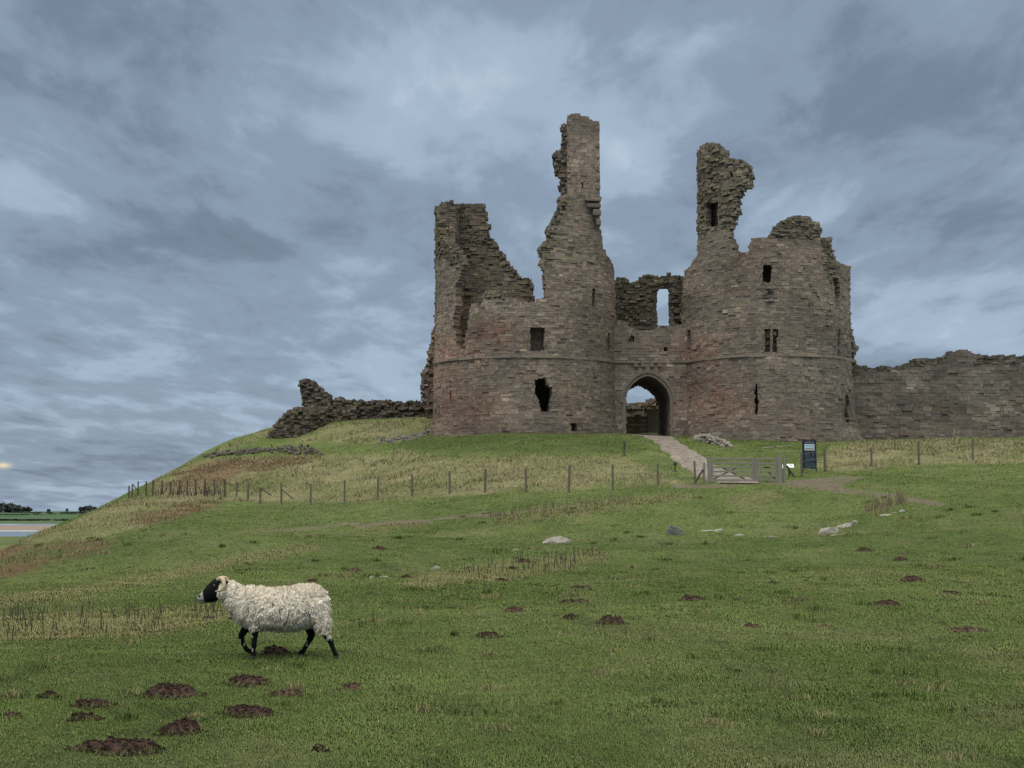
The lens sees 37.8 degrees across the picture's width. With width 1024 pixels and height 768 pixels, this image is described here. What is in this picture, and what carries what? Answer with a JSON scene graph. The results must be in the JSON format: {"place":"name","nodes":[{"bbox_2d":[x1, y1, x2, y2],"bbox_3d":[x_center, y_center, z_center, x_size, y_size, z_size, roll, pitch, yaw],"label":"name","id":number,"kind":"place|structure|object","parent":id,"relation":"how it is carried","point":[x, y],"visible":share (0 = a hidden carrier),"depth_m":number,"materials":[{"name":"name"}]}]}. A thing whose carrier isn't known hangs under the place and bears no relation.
{"place":"outdoors","nodes":[
{"label":"outdoors","id":0,"kind":"place"},
{"bbox_2d":[0,536,29,549],"bbox_3d":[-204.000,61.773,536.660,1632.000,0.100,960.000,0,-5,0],"label":"coastal plain","id":1,"kind":"structure","parent":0,"point":[6,542],"depth_m":856.26,"materials":[{"name":"green plant"}]},
{"bbox_2d":[0,531,37,535],"bbox_3d":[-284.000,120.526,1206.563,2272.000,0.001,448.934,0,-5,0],"label":"sea","id":2,"kind":"structure","parent":0,"point":[14,533],"depth_m":1196.50,"materials":[{"name":"blue liquid"}]},
{"bbox_2d":[0,525,54,530],"bbox_3d":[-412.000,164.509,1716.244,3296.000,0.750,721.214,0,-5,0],"label":"beach","id":3,"kind":"structure","parent":0,"point":[20,527],"depth_m":1699.82,"materials":[{"name":"beige sand"}]},
{"bbox_2d":[0,511,85,523],"bbox_3d":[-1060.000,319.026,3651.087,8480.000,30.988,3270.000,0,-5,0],"label":"fields","id":4,"kind":"structure","parent":0,"point":[51,517],"depth_m":3248.84,"materials":[{"name":"green plant"}]},
{"bbox_2d":[0,500,24,512],"bbox_3d":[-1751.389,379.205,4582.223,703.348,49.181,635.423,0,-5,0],"label":"wood","id":5,"kind":"object","parent":4,"relation":"on","point":[10,507],"visible":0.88,"depth_m":4328.23,"materials":[{"name":"green plant"}]},
{"bbox_2d":[0,511,85,520],"bbox_3d":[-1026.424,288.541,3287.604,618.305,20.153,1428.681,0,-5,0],"label":"hedges","id":6,"kind":"object","parent":4,"relation":"on","point":[35,513],"visible":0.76,"depth_m":3484.02,"materials":[{"name":"green plant"}]},
{"bbox_2d":[22,504,96,511],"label":"trees","id":7,"kind":"object","parent":4,"relation":"on","point":[81,509],"visible":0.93,"depth_m":4379.59,"materials":[{"name":"green plant"}]},
{"bbox_2d":[298,378,333,406],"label":"ruined wall","id":8,"kind":"structure","parent":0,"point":[313,393],"depth_m":126.96,"materials":[{"name":"stone"}]},
{"bbox_2d":[0,495,1023,767],"bbox_3d":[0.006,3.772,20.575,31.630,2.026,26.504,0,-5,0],"label":"turf grass","id":9,"kind":"structure","parent":0,"point":[40,630],"depth_m":14.46,"materials":[{"name":"green plant"}]},
{"bbox_2d":[0,416,1023,767],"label":"ground","id":10,"kind":"structure","parent":0,"point":[836,486],"depth_m":42.33,"materials":[{"name":"green plant"}]},
{"bbox_2d":[1,710,27,717],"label":"molehill","id":11,"kind":"object","parent":10,"relation":"on","point":[11,712],"visible":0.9,"depth_m":10.63,"materials":[{"name":"soil"}]},
{"bbox_2d":[39,690,62,698],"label":"molehill","id":12,"kind":"object","parent":10,"relation":"on","point":[49,692],"visible":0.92,"depth_m":11.62,"materials":[{"name":"soil"}]},
{"bbox_2d":[3,593,162,636],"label":"dead stalks","id":13,"kind":"object","parent":10,"relation":"on","point":[38,613],"visible":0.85,"depth_m":18.67,"materials":[{"name":"beige plant"}]},
{"bbox_2d":[66,711,105,721],"bbox_3d":[-2.987,2.353,10.470,0.279,0.107,0.210,1,-5,-11],"label":"molehill","id":14,"kind":"object","parent":10,"relation":"on","point":[73,716],"visible":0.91,"depth_m":10.44,"materials":[{"name":"soil"}]},
{"bbox_2d":[69,698,115,707],"bbox_3d":[-3.131,2.405,11.192,0.368,0.108,0.270,0,-5,0],"label":"molehill","id":15,"kind":"object","parent":10,"relation":"on","point":[94,702],"visible":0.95,"depth_m":11.14,"materials":[{"name":"soil"}]},
{"bbox_2d":[65,735,165,756],"bbox_3d":[-2.427,2.243,9.203,0.628,0.154,0.373,0,-5,0],"label":"molehill","id":16,"kind":"object","parent":10,"relation":"on","point":[110,744],"visible":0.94,"depth_m":9.14,"materials":[{"name":"soil"}]},
{"bbox_2d":[0,454,315,574],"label":"bracken","id":17,"kind":"object","parent":10,"relation":"on","point":[180,505],"visible":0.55,"depth_m":84.31,"materials":[{"name":"brown plant"}]},
{"bbox_2d":[135,682,206,699],"bbox_3d":[-2.693,2.445,11.818,0.568,0.165,0.431,0,-5,0],"label":"molehill","id":18,"kind":"object","parent":10,"relation":"on","point":[169,690],"visible":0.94,"depth_m":11.74,"materials":[{"name":"soil"}]},
{"bbox_2d":[152,717,208,736],"bbox_3d":[-2.155,2.244,9.731,0.362,0.155,0.290,0,-5,0],"label":"molehill","id":19,"kind":"object","parent":10,"relation":"on","point":[185,724],"visible":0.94,"depth_m":9.67,"materials":[{"name":"soil"}]},
{"bbox_2d":[155,485,222,496],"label":"dead stalks","id":20,"kind":"object","parent":10,"relation":"on","point":[207,492],"visible":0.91,"depth_m":97.22,"materials":[{"name":"brown plant"}]},
{"bbox_2d":[194,601,222,620],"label":"dead stalks","id":21,"kind":"object","parent":10,"relation":"on","point":[212,606],"visible":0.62,"depth_m":20.51,"materials":[{"name":"beige plant"}]},
{"bbox_2d":[215,703,279,717],"bbox_3d":[-1.881,2.352,10.682,0.485,0.133,0.330,0,-5,0],"label":"molehill","id":22,"kind":"object","parent":10,"relation":"on","point":[251,710],"visible":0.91,"depth_m":10.62,"materials":[{"name":"soil"}]},
{"bbox_2d":[221,674,274,687],"bbox_3d":[-2.230,2.523,12.589,0.447,0.165,0.362,0,-5,0],"label":"molehill","id":23,"kind":"object","parent":10,"relation":"on","point":[250,679],"visible":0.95,"depth_m":12.54,"materials":[{"name":"soil"}]},
{"bbox_2d":[202,443,323,458],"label":"dry stone wall","id":24,"kind":"structure","parent":10,"relation":"on","point":[288,450],"depth_m":113.62,"materials":[{"name":"grey stone"}]},
{"bbox_2d":[197,576,337,658],"bbox_3d":[-2.384,2.281,14.648,1.404,0.795,0.494,0,-5,0],"label":"sheep","id":25,"kind":"object","parent":10,"relation":"on","point":[254,610],"visible":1,"depth_m":14.49},
{"bbox_2d":[256,644,294,655],"bbox_3d":[-2.356,2.671,14.868,0.400,0.161,0.281,0,-5,0],"label":"molehill","id":26,"kind":"object","parent":10,"relation":"on","point":[273,648],"visible":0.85,"depth_m":14.82,"materials":[{"name":"soil"}]},
{"bbox_2d":[262,688,309,696],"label":"molehill","id":27,"kind":"object","parent":10,"relation":"on","point":[283,693],"visible":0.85,"depth_m":11.75,"materials":[{"name":"soil"}]},
{"bbox_2d":[266,406,329,438],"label":"ruined wall","id":28,"kind":"structure","parent":10,"relation":"on","point":[295,422],"depth_m":122.11,"materials":[{"name":"stone"}]},
{"bbox_2d":[311,743,329,751],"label":"molehill","id":29,"kind":"object","parent":10,"relation":"on","point":[321,749],"visible":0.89,"depth_m":9.01,"materials":[{"name":"soil"}]},
{"bbox_2d":[333,682,368,691],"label":"molehill","id":30,"kind":"object","parent":10,"relation":"on","point":[354,685],"visible":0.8,"depth_m":12.22,"materials":[{"name":"soil"}]},
{"bbox_2d":[347,567,360,571],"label":"molehill","id":31,"kind":"object","parent":10,"relation":"on","point":[353,569],"visible":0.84,"depth_m":31.85,"materials":[{"name":"soil"}]},
{"bbox_2d":[325,396,425,421],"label":"ruined wall","id":32,"kind":"structure","parent":10,"relation":"on","point":[340,408],"depth_m":125.76,"materials":[{"name":"stone"}]},
{"bbox_2d":[372,545,387,549],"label":"molehill","id":33,"kind":"object","parent":10,"relation":"on","point":[377,547],"visible":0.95,"depth_m":41.13,"materials":[{"name":"soil"}]},
{"bbox_2d":[377,429,429,443],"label":"rock outcrop","id":34,"kind":"object","parent":10,"relation":"on","point":[398,437],"visible":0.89,"depth_m":110.07,"materials":[{"name":"grey stone"}]},
{"bbox_2d":[401,574,411,577],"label":"molehill","id":35,"kind":"object","parent":10,"relation":"on","point":[405,576],"visible":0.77,"depth_m":29.64,"materials":[{"name":"soil"}]},
{"bbox_2d":[128,461,695,504],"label":"wire fence","id":36,"kind":"object","parent":10,"relation":"on","point":[569,475],"visible":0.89,"depth_m":82.94,"materials":[{"name":"grey metal"}]},
{"bbox_2d":[1,492,906,638],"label":"dead grass","id":37,"kind":"structure","parent":10,"relation":"on","point":[455,565],"depth_m":58.48,"materials":[{"name":"beige plant"}]},
{"bbox_2d":[471,631,502,638],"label":"molehill","id":38,"kind":"object","parent":10,"relation":"on","point":[488,633],"visible":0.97,"depth_m":16.43,"materials":[{"name":"soil"}]},
{"bbox_2d":[494,577,510,581],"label":"molehill","id":39,"kind":"object","parent":10,"relation":"on","point":[501,579],"visible":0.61,"depth_m":28.57,"materials":[{"name":"soil"}]},
{"bbox_2d":[502,606,526,612],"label":"molehill","id":40,"kind":"object","parent":10,"relation":"on","point":[513,609],"visible":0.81,"depth_m":20.10,"materials":[{"name":"soil"}]},
{"bbox_2d":[18,416,1023,542],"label":"rough grass","id":41,"kind":"structure","parent":10,"relation":"on","point":[510,476],"depth_m":90.52,"materials":[{"name":"green plant"}]},
{"bbox_2d":[515,558,530,562],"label":"molehill","id":42,"kind":"object","parent":10,"relation":"on","point":[526,560],"visible":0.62,"depth_m":36.64,"materials":[{"name":"soil"}]},
{"bbox_2d":[452,544,601,577],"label":"dead stalks","id":43,"kind":"object","parent":10,"relation":"on","point":[561,557],"visible":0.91,"depth_m":34.31,"materials":[{"name":"beige plant"}]},
{"bbox_2d":[543,536,570,543],"bbox_3d":[1.417,5.056,47.568,0.950,0.425,0.377,0,-5,0],"label":"rock","id":44,"kind":"object","parent":10,"relation":"on","point":[557,539],"visible":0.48,"depth_m":47.50,"materials":[{"name":"stone"}]},
{"bbox_2d":[482,490,632,522],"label":"dead stalks","id":45,"kind":"object","parent":10,"relation":"on","point":[565,508],"visible":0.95,"depth_m":62.08,"materials":[{"name":"beige plant"}]},
{"bbox_2d":[560,613,577,619],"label":"molehill","id":46,"kind":"object","parent":10,"relation":"on","point":[572,615],"visible":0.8,"depth_m":18.29,"materials":[{"name":"soil"}]},
{"bbox_2d":[559,598,591,602],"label":"molehill","id":47,"kind":"object","parent":10,"relation":"on","point":[574,601],"visible":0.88,"depth_m":23.20,"materials":[{"name":"soil"}]},
{"bbox_2d":[570,585,593,588],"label":"molehill","id":48,"kind":"object","parent":10,"relation":"on","point":[578,586],"visible":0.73,"depth_m":25.75,"materials":[{"name":"soil"}]},
{"bbox_2d":[597,614,629,624],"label":"molehill","id":49,"kind":"object","parent":10,"relation":"on","point":[609,618],"visible":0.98,"depth_m":17.53,"materials":[{"name":"soil"}]},
{"bbox_2d":[626,416,647,432],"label":"plank fence","id":50,"kind":"object","parent":10,"relation":"on","point":[635,426],"visible":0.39,"depth_m":130.66,"materials":[{"name":"brown wood"}]},
{"bbox_2d":[420,113,862,441],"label":"castle gatehouse","id":51,"kind":"object","parent":10,"relation":"on","point":[756,341],"visible":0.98,"depth_m":110.79,"materials":[{"name":"stone"}]},
{"bbox_2d":[626,398,657,420],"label":"ruined wall","id":52,"kind":"structure","parent":10,"relation":"on","point":[635,409],"depth_m":138.38,"materials":[{"name":"stone"}]},
{"bbox_2d":[641,400,658,432],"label":"ticket hut","id":53,"kind":"object","parent":10,"relation":"on","point":[652,420],"visible":0.16,"depth_m":131.22,"materials":[{"name":"wood"}]},
{"bbox_2d":[667,525,685,534],"bbox_3d":[5.710,5.248,51.939,0.698,0.676,0.306,0,-5,0],"label":"rock","id":54,"kind":"object","parent":10,"relation":"on","point":[673,530],"visible":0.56,"depth_m":51.83,"materials":[{"name":"grey stone"}]},
{"bbox_2d":[676,594,705,600],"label":"molehill","id":55,"kind":"object","parent":10,"relation":"on","point":[689,597],"visible":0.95,"depth_m":22.33,"materials":[{"name":"soil"}]},
{"bbox_2d":[703,462,704,482],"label":"gate post","id":56,"kind":"object","parent":10,"relation":"on","point":[704,472],"visible":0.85,"depth_m":70.06,"materials":[{"name":"grey wood"}]},
{"bbox_2d":[695,469,703,482],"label":"timber strut","id":57,"kind":"object","parent":56,"relation":"attached to","point":[699,475],"visible":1,"depth_m":69.96,"materials":[{"name":"grey wood"}]},
{"bbox_2d":[707,456,710,482],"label":"gate post","id":58,"kind":"object","parent":10,"relation":"on","point":[709,468],"visible":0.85,"depth_m":70.06,"materials":[{"name":"grey wood"}]},
{"bbox_2d":[692,433,732,447],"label":"rubble heap","id":59,"kind":"object","parent":10,"relation":"on","point":[709,438],"visible":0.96,"depth_m":100.83,"materials":[{"name":"grey stone"}]},
{"bbox_2d":[744,622,765,628],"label":"molehill","id":60,"kind":"object","parent":10,"relation":"on","point":[751,625],"visible":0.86,"depth_m":18.32,"materials":[{"name":"soil"}]},
{"bbox_2d":[754,457,756,480],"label":"gate post","id":61,"kind":"object","parent":10,"relation":"on","point":[755,469],"visible":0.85,"depth_m":70.08,"materials":[{"name":"grey wood"}]},
{"bbox_2d":[711,458,753,481],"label":"field gate","id":62,"kind":"structure","parent":61,"relation":"attached to","point":[730,471],"depth_m":70.10,"materials":[{"name":"grey wood"}]},
{"bbox_2d":[756,458,777,481],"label":"wicket gate","id":63,"kind":"structure","parent":61,"relation":"attached to","point":[770,475],"depth_m":70.08,"materials":[{"name":"grey wood"}]},
{"bbox_2d":[777,453,782,482],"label":"gate post","id":64,"kind":"object","parent":10,"relation":"on","point":[779,467],"visible":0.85,"depth_m":70.04,"materials":[{"name":"grey wood"}]},
{"bbox_2d":[783,454,785,482],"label":"gate post","id":65,"kind":"object","parent":10,"relation":"on","point":[784,471],"visible":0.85,"depth_m":70.08,"materials":[{"name":"grey wood"}]},
{"bbox_2d":[786,465,794,476],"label":"timber strut","id":66,"kind":"object","parent":65,"relation":"attached to","point":[790,471],"visible":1,"depth_m":70.28,"materials":[{"name":"grey wood"}]},
{"bbox_2d":[787,464,793,475],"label":"information lectern","id":67,"kind":"object","parent":10,"relation":"on","point":[791,465],"visible":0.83,"depth_m":74.26,"materials":[{"name":"black paint"}]},
{"bbox_2d":[782,598,809,601],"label":"molehill","id":68,"kind":"object","parent":10,"relation":"on","point":[798,599],"visible":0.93,"depth_m":21.64,"materials":[{"name":"soil"}]},
{"bbox_2d":[802,440,816,472],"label":"information board","id":69,"kind":"object","parent":10,"relation":"on","point":[808,447],"visible":0.96,"depth_m":77.18,"materials":[{"name":"black paint"}]},
{"bbox_2d":[802,624,832,628],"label":"molehill","id":70,"kind":"object","parent":10,"relation":"on","point":[822,625],"visible":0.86,"depth_m":18.59,"materials":[{"name":"soil"}]},
{"bbox_2d":[818,527,838,533],"bbox_3d":[10.835,5.151,51.322,0.805,0.450,0.315,0,-5,0],"label":"rock","id":71,"kind":"object","parent":10,"relation":"on","point":[828,530],"visible":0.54,"depth_m":51.23,"materials":[{"name":"stone"}]},
{"bbox_2d":[835,523,852,527],"bbox_3d":[11.676,5.048,52.670,0.726,0.334,0.365,0,-5,0],"label":"rock","id":72,"kind":"object","parent":10,"relation":"on","point":[845,525],"visible":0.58,"depth_m":52.57,"materials":[{"name":"stone"}]},
{"bbox_2d":[854,547,874,551],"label":"molehill","id":73,"kind":"object","parent":10,"relation":"on","point":[864,549],"visible":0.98,"depth_m":40.96,"materials":[{"name":"soil"}]},
{"bbox_2d":[868,599,900,605],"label":"molehill","id":74,"kind":"object","parent":10,"relation":"on","point":[888,602],"visible":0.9,"depth_m":21.17,"materials":[{"name":"soil"}]},
{"bbox_2d":[863,487,907,512],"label":"dead stalks","id":75,"kind":"object","parent":10,"relation":"on","point":[890,500],"visible":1,"depth_m":57.90,"materials":[{"name":"beige plant"}]},
{"bbox_2d":[890,557,907,560],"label":"molehill","id":76,"kind":"object","parent":10,"relation":"on","point":[901,558],"visible":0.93,"depth_m":37.45,"materials":[{"name":"soil"}]},
{"bbox_2d":[800,439,1023,476],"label":"wire fence","id":77,"kind":"object","parent":10,"relation":"on","point":[871,455],"visible":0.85,"depth_m":78.05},
{"bbox_2d":[900,575,925,581],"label":"molehill","id":78,"kind":"object","parent":10,"relation":"on","point":[912,578],"visible":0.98,"depth_m":28.59,"materials":[{"name":"soil"}]},
{"bbox_2d":[852,349,1023,440],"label":"curtain wall","id":79,"kind":"structure","parent":10,"relation":"on","point":[960,393],"depth_m":117.29,"materials":[{"name":"stone"}]},
{"bbox_2d":[942,590,959,595],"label":"molehill","id":80,"kind":"object","parent":10,"relation":"on","point":[951,592],"visible":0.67,"depth_m":24.13,"materials":[{"name":"soil"}]},
{"bbox_2d":[942,626,990,632],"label":"molehill","id":81,"kind":"object","parent":10,"relation":"on","point":[966,629],"visible":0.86,"depth_m":18.28,"materials":[{"name":"soil"}]},
{"bbox_2d":[0,0,1023,524],"label":"sky","id":82,"kind":"structure","parent":0,"point":[209,209],"materials":[{"name":"grey"}]},
{"bbox_2d":[627,432,758,483],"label":"path","id":83,"kind":"structure","parent":0,"point":[677,451],"depth_m":89.23,"materials":[{"name":"grey gravel"}]}
]}

